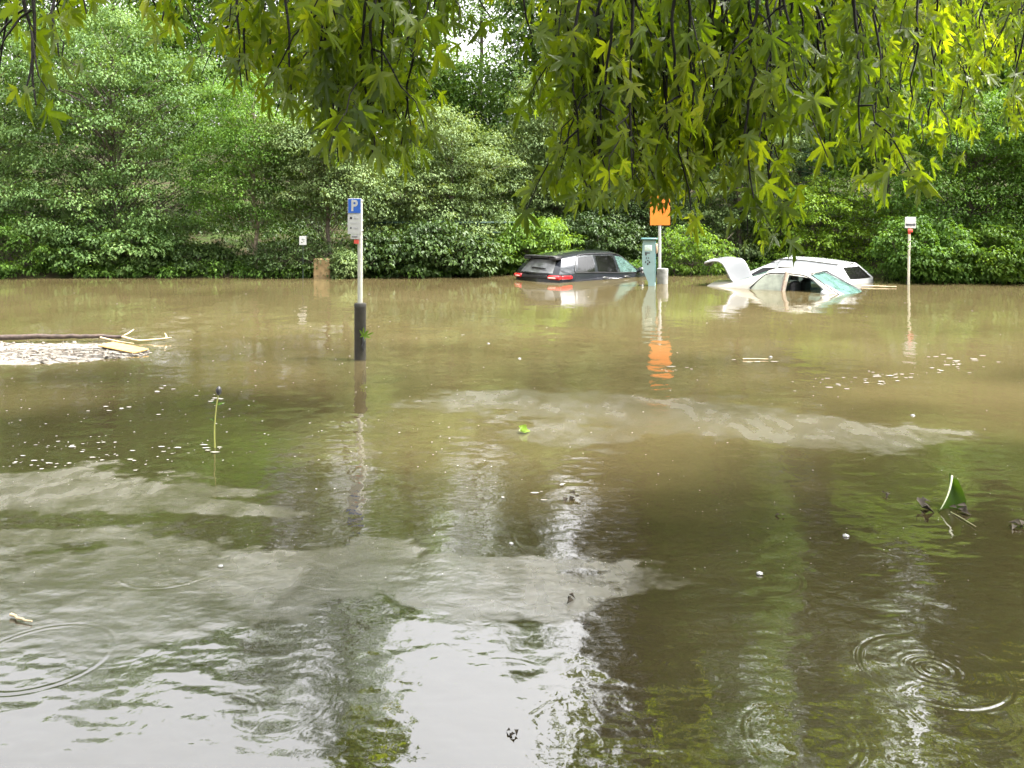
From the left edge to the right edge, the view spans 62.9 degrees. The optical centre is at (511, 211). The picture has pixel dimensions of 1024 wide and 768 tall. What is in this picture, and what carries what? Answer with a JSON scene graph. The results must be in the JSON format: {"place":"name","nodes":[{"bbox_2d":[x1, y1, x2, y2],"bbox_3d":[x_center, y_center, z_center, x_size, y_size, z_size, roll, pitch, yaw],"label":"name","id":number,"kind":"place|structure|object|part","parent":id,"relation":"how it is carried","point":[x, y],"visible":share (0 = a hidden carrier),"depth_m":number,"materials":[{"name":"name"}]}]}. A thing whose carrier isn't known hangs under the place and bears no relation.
{"place":"outdoors","nodes":[
{"label":"outdoors","id":0,"kind":"place"},
{"bbox_2d":[0,0,823,138],"label":"sky","id":1,"kind":"structure","parent":0,"point":[463,46],"materials":[{"name":"white"}]},
{"bbox_2d":[0,273,1023,767],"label":"water","id":2,"kind":"structure","parent":0,"point":[318,619],"depth_m":5.32,"materials":[{"name":"brown liquid"}]},
{"bbox_2d":[9,613,32,621],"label":"floating twig","id":3,"kind":"object","parent":2,"relation":"on","point":[17,617],"visible":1,"depth_m":4.09,"materials":[{"name":"beige wood"}]},
{"bbox_2d":[0,341,151,364],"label":"foam raft","id":4,"kind":"object","parent":2,"relation":"on","point":[14,353],"visible":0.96,"depth_m":11.67,"materials":[{"name":"white"}]},
{"bbox_2d":[98,342,148,352],"bbox_3d":[-5.569,1.945,11.976,0.860,0.023,0.240,2,6,32],"label":"wooden board","id":5,"kind":"object","parent":4,"relation":"on","point":[122,347],"visible":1,"depth_m":11.93,"materials":[{"name":"yellow wood"}]},
{"bbox_2d":[0,329,171,343],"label":"driftwood bough","id":6,"kind":"object","parent":2,"relation":"on","point":[49,336],"visible":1,"depth_m":12.84,"materials":[{"name":"brown wood"}]},
{"bbox_2d":[209,386,224,447],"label":"flower stem","id":7,"kind":"object","parent":2,"relation":"in","point":[218,390],"visible":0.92,"depth_m":7.09,"materials":[{"name":"green plant"}]},
{"bbox_2d":[348,198,365,360],"bbox_3d":[-2.083,1.110,11.285,0.162,2.581,0.232,0,0,66],"label":"parking sign","id":8,"kind":"object","parent":2,"relation":"in","point":[355,218],"visible":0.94,"depth_m":11.26,"materials":[{"name":"metal"}]},
{"bbox_2d":[361,337,365,350],"bbox_3d":[-1.992,1.781,11.215,0.058,0.192,0.046,0,0,0],"label":"wet debris","id":9,"kind":"object","parent":8,"relation":"attached to","point":[363,345],"visible":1,"depth_m":11.20,"materials":[{"name":"black"}]},
{"bbox_2d":[360,328,373,339],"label":"stuck leaf","id":10,"kind":"object","parent":8,"relation":"attached to","point":[364,335],"visible":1,"depth_m":11.21,"materials":[{"name":"green plant"}]},
{"bbox_2d":[3,298,1013,583],"bbox_3d":[0.494,1.994,12.540,23.428,0.004,16.123,0,0,0],"label":"foam","id":11,"kind":"object","parent":2,"relation":"on","point":[413,428],"visible":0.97,"depth_m":7.41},
{"bbox_2d":[507,728,518,736],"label":"sodden leaf","id":12,"kind":"object","parent":2,"relation":"on","point":[512,733],"visible":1,"depth_m":3.19,"materials":[{"name":"plant"}]},
{"bbox_2d":[519,424,529,432],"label":"floating leaf","id":13,"kind":"object","parent":2,"relation":"on","point":[523,428],"visible":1,"depth_m":7.56,"materials":[{"name":"green plant"}]},
{"bbox_2d":[567,592,574,603],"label":"sodden leaf","id":14,"kind":"object","parent":2,"relation":"on","point":[570,599],"visible":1,"depth_m":4.28,"materials":[{"name":"plant"}]},
{"bbox_2d":[563,490,579,500],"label":"sodden leaf","id":15,"kind":"object","parent":2,"relation":"on","point":[570,497],"visible":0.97,"depth_m":5.82,"materials":[{"name":"plant"}]},
{"bbox_2d":[514,250,656,282],"bbox_3d":[2.524,1.926,25.771,5.170,1.520,2.355,1,-1,-42],"label":"dark suv","id":16,"kind":"object","parent":2,"relation":"in","point":[563,266],"visible":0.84,"depth_m":24.36,"materials":[{"name":"black paint"}]},
{"bbox_3d":[0.790,1.564,24.210,0.345,0.368,1.323,1,-1,-42],"label":"rear window","id":17,"kind":"part","parent":16,"relation":"part of","materials":[{"name":"grey glass"}]},
{"bbox_3d":[2.120,1.529,24.287,0.800,0.474,0.223,1,-1,-42],"label":"window","id":18,"kind":"part","parent":16,"relation":"part of","materials":[{"name":"grey glass"}]},
{"bbox_3d":[2.781,1.560,24.866,0.853,0.504,0.211,1,-1,-42],"label":"window","id":19,"kind":"part","parent":16,"relation":"part of","materials":[{"name":"black glass"}]},
{"bbox_3d":[3.505,1.599,25.543,0.950,0.502,0.248,1,-1,-42],"label":"window","id":20,"kind":"part","parent":16,"relation":"part of","materials":[{"name":"teal glass"}]},
{"bbox_2d":[641,238,657,285],"bbox_3d":[3.708,1.473,22.585,0.426,1.528,0.420,0,0,14],"label":"ticket machine","id":21,"kind":"object","parent":2,"relation":"in","point":[649,248],"visible":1,"depth_m":22.46,"materials":[{"name":"teal metal"}]},
{"bbox_2d":[650,197,669,267],"bbox_3d":[4.148,0.962,23.491,0.560,2.877,0.103,0,0,0],"label":"orange sign","id":22,"kind":"object","parent":2,"relation":"in","point":[658,219],"visible":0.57,"depth_m":23.44,"materials":[{"name":"metal"}]},
{"bbox_2d":[657,268,667,283],"bbox_3d":[4.176,1.902,23.200,0.305,0.797,0.310,0,0,0],"label":"waste bin","id":23,"kind":"object","parent":2,"relation":"in","point":[662,275],"visible":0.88,"depth_m":23.08,"materials":[{"name":"grey plastic"}]},
{"bbox_2d":[704,257,861,294],"bbox_3d":[7.446,2.018,21.595,4.790,1.460,2.103,2,1,40],"label":"white saloon","id":24,"kind":"object","parent":2,"relation":"in","point":[742,277],"visible":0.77,"depth_m":21.44,"materials":[{"name":"paint"}]},
{"bbox_2d":[737,271,767,280],"bbox_3d":[6.606,1.679,22.300,0.840,0.360,1.240,2,1,40],"label":"rear window","id":25,"kind":"structure","parent":24,"relation":"in","point":[765,271],"depth_m":22.29,"materials":[{"name":"glass"}]},
{"bbox_2d":[748,275,783,290],"bbox_3d":[6.505,1.799,21.432,0.867,0.426,0.221,2,1,40],"label":"window","id":26,"kind":"structure","parent":24,"relation":"in","point":[767,282],"depth_m":21.36,"materials":[{"name":"grey glass"}]},
{"bbox_2d":[787,275,803,285],"bbox_3d":[7.443,1.799,22.550,0.867,0.426,0.221,2,1,40],"label":"window","id":27,"kind":"structure","parent":24,"relation":"in","point":[799,278],"depth_m":22.48,"materials":[{"name":"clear glass"}]},
{"bbox_2d":[861,285,896,286],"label":"floating twig","id":28,"kind":"object","parent":2,"relation":"on","point":[876,286],"visible":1,"depth_m":22.13,"materials":[{"name":"beige wood"}]},
{"bbox_2d":[905,217,915,283],"bbox_3d":[10.910,1.222,22.980,0.320,2.156,0.088,1,0,-6],"label":"white sign","id":29,"kind":"object","parent":2,"relation":"in","point":[910,222],"visible":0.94,"depth_m":22.96,"materials":[{"name":"white metal"}]},
{"bbox_2d":[917,496,933,512],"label":"sodden leaf","id":30,"kind":"object","parent":2,"relation":"on","point":[921,501],"visible":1,"depth_m":5.63,"materials":[{"name":"plant"}]},
{"bbox_2d":[938,473,975,526],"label":"floating leaf","id":31,"kind":"object","parent":2,"relation":"on","point":[955,495],"visible":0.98,"depth_m":5.64,"materials":[{"name":"green plant"}]},
{"bbox_2d":[949,502,970,514],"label":"sodden leaf","id":32,"kind":"object","parent":2,"relation":"on","point":[964,509],"visible":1,"depth_m":5.56,"materials":[{"name":"plant"}]},
{"bbox_2d":[1010,519,1023,529],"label":"sodden leaf","id":33,"kind":"object","parent":2,"relation":"on","point":[1017,522],"visible":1,"depth_m":5.30,"materials":[{"name":"plant"}]},
{"bbox_2d":[0,131,1023,282],"bbox_3d":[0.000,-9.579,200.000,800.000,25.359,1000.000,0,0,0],"label":"ground","id":34,"kind":"structure","parent":0,"point":[205,237],"depth_m":32.21,"materials":[{"name":"green plant"}]},
{"bbox_2d":[0,5,27,161],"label":"woodland tree","id":35,"kind":"object","parent":34,"relation":"on","point":[6,69],"visible":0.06,"depth_m":33.08,"materials":[{"name":"green plant"}]},
{"bbox_2d":[0,207,72,273],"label":"leafy shrub","id":36,"kind":"object","parent":34,"relation":"on","point":[10,259],"visible":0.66,"depth_m":25.50,"materials":[{"name":"green plant"}]},
{"bbox_2d":[0,66,104,252],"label":"maple tree","id":37,"kind":"object","parent":34,"relation":"on","point":[39,175],"visible":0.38,"depth_m":26.96,"materials":[{"name":"green plant"}]},
{"bbox_2d":[0,0,120,221],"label":"woodland tree","id":38,"kind":"object","parent":34,"relation":"on","point":[2,2],"visible":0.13,"depth_m":32.62,"materials":[{"name":"green plant"}]},
{"bbox_2d":[9,0,216,210],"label":"woodland tree","id":39,"kind":"object","parent":34,"relation":"on","point":[113,9],"visible":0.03,"depth_m":33.25,"materials":[{"name":"green plant"}]},
{"bbox_2d":[36,219,191,277],"bbox_3d":[-12.312,1.393,26.064,4.713,2.418,2.835,0,0,0],"label":"leafy shrub","id":40,"kind":"object","parent":34,"relation":"on","point":[103,240],"visible":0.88,"depth_m":25.44,"materials":[{"name":"green plant"}]},
{"bbox_2d":[0,0,250,265],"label":"maple tree","id":41,"kind":"object","parent":34,"relation":"on","point":[115,181],"visible":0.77,"depth_m":26.54,"materials":[{"name":"green plant"}]},
{"bbox_2d":[97,0,293,230],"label":"woodland tree","id":42,"kind":"object","parent":34,"relation":"on","point":[200,13],"visible":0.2,"depth_m":31.47,"materials":[{"name":"green plant"}]},
{"bbox_2d":[144,240,259,275],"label":"leafy shrub","id":43,"kind":"object","parent":34,"relation":"on","point":[213,250],"visible":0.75,"depth_m":25.83,"materials":[{"name":"green plant"}]},
{"bbox_2d":[170,67,318,268],"bbox_3d":[-8.198,-0.996,26.185,4.627,7.213,4.135,0,0,0],"label":"broadleaf tree","id":44,"kind":"object","parent":34,"relation":"on","point":[240,134],"visible":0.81,"depth_m":25.64,"materials":[{"name":"green plant"}]},
{"bbox_2d":[191,0,312,214],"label":"woodland tree","id":45,"kind":"object","parent":34,"relation":"on","point":[275,50],"visible":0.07,"depth_m":33.74,"materials":[{"name":"green plant"}]},
{"bbox_2d":[238,237,351,277],"bbox_3d":[-6.586,1.666,25.686,3.461,1.880,2.177,0,0,0],"label":"ivy hedge","id":46,"kind":"object","parent":34,"relation":"on","point":[280,259],"visible":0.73,"depth_m":25.35,"materials":[{"name":"green plant"}]},
{"bbox_2d":[299,236,305,277],"bbox_3d":[-6.276,1.565,25.109,0.210,1.669,0.057,0,0,-5],"label":"notice","id":47,"kind":"object","parent":34,"relation":"on","point":[302,240],"visible":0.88,"depth_m":25.09,"materials":[{"name":"white metal"}]},
{"bbox_2d":[313,258,331,277],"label":"stone block","id":48,"kind":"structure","parent":34,"relation":"on","point":[322,266],"depth_m":25.16,"materials":[{"name":"beige stone"}]},
{"bbox_2d":[243,99,409,256],"bbox_3d":[-5.815,-0.592,26.111,5.299,6.411,3.860,0,0,0],"label":"sycamore tree","id":49,"kind":"object","parent":34,"relation":"on","point":[325,195],"visible":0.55,"depth_m":25.66,"materials":[{"name":"green plant"}]},
{"bbox_2d":[277,0,405,224],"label":"woodland tree","id":50,"kind":"object","parent":34,"relation":"on","point":[334,106],"visible":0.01,"depth_m":32.86,"materials":[{"name":"green plant"}]},
{"bbox_2d":[309,247,377,278],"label":"leafy shrub","id":51,"kind":"object","parent":34,"relation":"on","point":[345,261],"visible":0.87,"depth_m":25.03,"materials":[{"name":"green plant"}]},
{"bbox_2d":[364,0,474,199],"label":"woodland tree","id":52,"kind":"object","parent":34,"relation":"on","point":[445,73],"visible":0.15,"depth_m":34.62,"materials":[{"name":"green plant"}]},
{"bbox_2d":[346,216,511,278],"bbox_3d":[-2.649,1.368,25.937,5.300,2.482,2.709,0,0,0],"label":"laurel hedge","id":53,"kind":"object","parent":34,"relation":"on","point":[422,246],"visible":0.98,"depth_m":25.45,"materials":[{"name":"green plant"}]},
{"bbox_2d":[374,221,514,273],"bbox_3d":[-2.206,1.250,26.925,4.600,1.900,0.100,0,0,0],"label":"rail fence","id":54,"kind":"object","parent":34,"relation":"on","point":[456,232],"visible":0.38,"depth_m":26.88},
{"bbox_2d":[353,98,540,272],"bbox_3d":[-2.219,-0.615,27.709,6.555,6.471,4.080,0,0,0],"label":"sycamore tree","id":55,"kind":"object","parent":34,"relation":"on","point":[421,207],"visible":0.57,"depth_m":27.22,"materials":[{"name":"green plant"}]},
{"bbox_2d":[411,44,532,215],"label":"woodland tree","id":56,"kind":"object","parent":34,"relation":"on","point":[472,100],"visible":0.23,"depth_m":35.32,"materials":[{"name":"green plant"}]},
{"bbox_2d":[425,0,536,117],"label":"woodland tree","id":57,"kind":"object","parent":34,"relation":"on","point":[481,13],"visible":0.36,"depth_m":40.95,"materials":[{"name":"green plant"}]},
{"bbox_2d":[0,0,1010,186],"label":"wood","id":58,"kind":"object","parent":34,"relation":"on","point":[311,117],"depth_m":46.89,"materials":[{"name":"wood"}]},
{"bbox_2d":[0,0,1023,266],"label":"silver maple","id":59,"kind":"object","parent":34,"relation":"on","point":[614,142],"visible":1,"depth_m":3.22,"materials":[{"name":"green plant"}]},
{"bbox_2d":[2,177,1021,262],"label":"undergrowth","id":60,"kind":"object","parent":34,"relation":"on","point":[271,233],"visible":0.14,"depth_m":28.94,"materials":[{"name":"green plant"}]},
{"bbox_2d":[0,252,1023,283],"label":"ground cover","id":61,"kind":"object","parent":34,"relation":"on","point":[971,276],"visible":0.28,"depth_m":25.42,"materials":[{"name":"green plant"}]},
{"bbox_2d":[465,0,566,195],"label":"woodland tree","id":62,"kind":"object","parent":34,"relation":"on","point":[514,75],"visible":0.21,"depth_m":33.60,"materials":[{"name":"green plant"}]},
{"bbox_2d":[469,212,588,274],"bbox_3d":[0.384,1.293,27.163,4.199,2.641,2.678,0,0,0],"label":"leafy shrub","id":63,"kind":"object","parent":34,"relation":"on","point":[549,230],"visible":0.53,"depth_m":26.64,"materials":[{"name":"green plant"}]},
{"bbox_2d":[482,66,635,240],"bbox_3d":[1.642,-1.230,29.300,5.950,7.699,4.247,0,0,0],"label":"sycamore tree","id":64,"kind":"object","parent":34,"relation":"on","point":[522,149],"visible":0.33,"depth_m":28.80,"materials":[{"name":"green plant"}]},
{"bbox_2d":[525,73,637,210],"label":"woodland tree","id":65,"kind":"object","parent":34,"relation":"on","point":[563,166],"depth_m":34.51,"materials":[{"name":"green plant"}]},
{"bbox_2d":[548,206,648,262],"bbox_3d":[2.896,1.190,28.061,3.762,2.829,3.089,0,0,0],"label":"leafy shrub","id":66,"kind":"object","parent":34,"relation":"on","point":[613,244],"visible":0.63,"depth_m":27.54,"materials":[{"name":"green plant"}]},
{"bbox_2d":[577,0,712,221],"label":"woodland tree","id":67,"kind":"object","parent":34,"relation":"on","point":[650,109],"visible":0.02,"depth_m":34.31,"materials":[{"name":"green plant"}]},
{"bbox_2d":[569,120,728,258],"bbox_3d":[4.689,-0.521,29.560,6.405,6.302,4.429,0,0,0],"label":"broadleaf tree","id":68,"kind":"object","parent":34,"relation":"on","point":[633,207],"visible":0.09,"depth_m":28.71,"materials":[{"name":"green plant"}]},
{"bbox_2d":[656,224,738,274],"bbox_3d":[5.762,1.482,26.596,2.923,2.253,2.166,0,0,0],"label":"twiggy shrub","id":69,"kind":"object","parent":34,"relation":"on","point":[679,242],"visible":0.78,"depth_m":26.39,"materials":[{"name":"green plant"}]},
{"bbox_2d":[641,0,787,228],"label":"woodland tree","id":70,"kind":"object","parent":34,"relation":"on","point":[718,165],"visible":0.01,"depth_m":32.48,"materials":[{"name":"green plant"}]},
{"bbox_2d":[690,139,789,208],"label":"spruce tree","id":71,"kind":"object","parent":34,"relation":"on","point":[734,199],"depth_m":36.88,"materials":[{"name":"green plant"}]},
{"bbox_2d":[676,101,818,265],"bbox_3d":[7.933,-0.654,28.375,4.970,6.549,3.822,0,0,0],"label":"ash tree","id":72,"kind":"object","parent":34,"relation":"on","point":[739,233],"visible":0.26,"depth_m":28.07,"materials":[{"name":"green plant"}]},
{"bbox_2d":[734,60,850,245],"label":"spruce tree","id":73,"kind":"object","parent":34,"relation":"on","point":[799,172],"visible":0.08,"depth_m":30.27,"materials":[{"name":"green plant"}]},
{"bbox_2d":[750,255,872,283],"bbox_3d":[8.446,1.990,24.845,2.143,1.404,4.080,0,2,-40],"label":"white hatchback","id":74,"kind":"object","parent":34,"relation":"on","point":[851,272],"visible":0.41,"depth_m":23.66,"materials":[{"name":"paint"}]},
{"bbox_3d":[7.417,1.804,24.894,0.164,0.314,0.878,0,0,-39],"label":"window","id":75,"kind":"part","parent":74,"relation":"part of","materials":[{"name":"black glass"}]},
{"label":"rear window","id":76,"kind":"part","parent":74,"relation":"part of","materials":[{"name":"black glass"}]},
{"bbox_2d":[759,0,909,197],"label":"woodland tree","id":77,"kind":"object","parent":34,"relation":"on","point":[822,2],"visible":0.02,"depth_m":35.45,"materials":[{"name":"green plant"}]},
{"bbox_2d":[746,169,925,265],"bbox_3d":[10.711,0.579,27.441,5.810,4.061,3.535,0,0,0],"label":"leafy shrub","id":78,"kind":"object","parent":34,"relation":"on","point":[828,248],"visible":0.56,"depth_m":26.92,"materials":[{"name":"green plant"}]},
{"bbox_2d":[792,23,989,227],"bbox_3d":[12.461,-2.149,27.893,6.033,9.523,4.734,0,0,0],"label":"broadleaf tree","id":79,"kind":"object","parent":34,"relation":"on","point":[923,93],"visible":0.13,"depth_m":27.31,"materials":[{"name":"green plant"}]},
{"bbox_2d":[829,3,980,198],"bbox_3d":[16.424,-7.328,35.162,7.984,19.306,5.514,0,0,0],"label":"woodland tree","id":80,"kind":"object","parent":34,"relation":"on","point":[901,133],"depth_m":34.64,"materials":[{"name":"green plant"}]},
{"bbox_2d":[862,206,988,283],"bbox_3d":[11.789,1.226,23.853,3.243,2.768,2.756,0,0,0],"label":"leafy shrub","id":81,"kind":"object","parent":34,"relation":"on","point":[924,257],"visible":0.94,"depth_m":23.39,"materials":[{"name":"green plant"}]},
{"bbox_2d":[859,82,1023,262],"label":"broadleaf tree","id":82,"kind":"object","parent":34,"relation":"on","point":[982,195],"visible":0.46,"depth_m":24.57,"materials":[{"name":"green plant"}]},
{"bbox_2d":[896,1,1023,218],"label":"woodland tree","id":83,"kind":"object","parent":34,"relation":"on","point":[1001,77],"visible":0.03,"depth_m":31.35,"materials":[{"name":"green plant"}]},
{"bbox_2d":[948,213,1023,283],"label":"leafy shrub","id":84,"kind":"object","parent":34,"relation":"on","point":[1004,257],"visible":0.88,"depth_m":23.21,"materials":[{"name":"green plant"}]},
{"bbox_2d":[980,60,1023,218],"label":"broadleaf tree","id":85,"kind":"object","parent":34,"relation":"on","point":[1016,176],"visible":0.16,"depth_m":24.86,"materials":[{"name":"green plant"}]}
]}

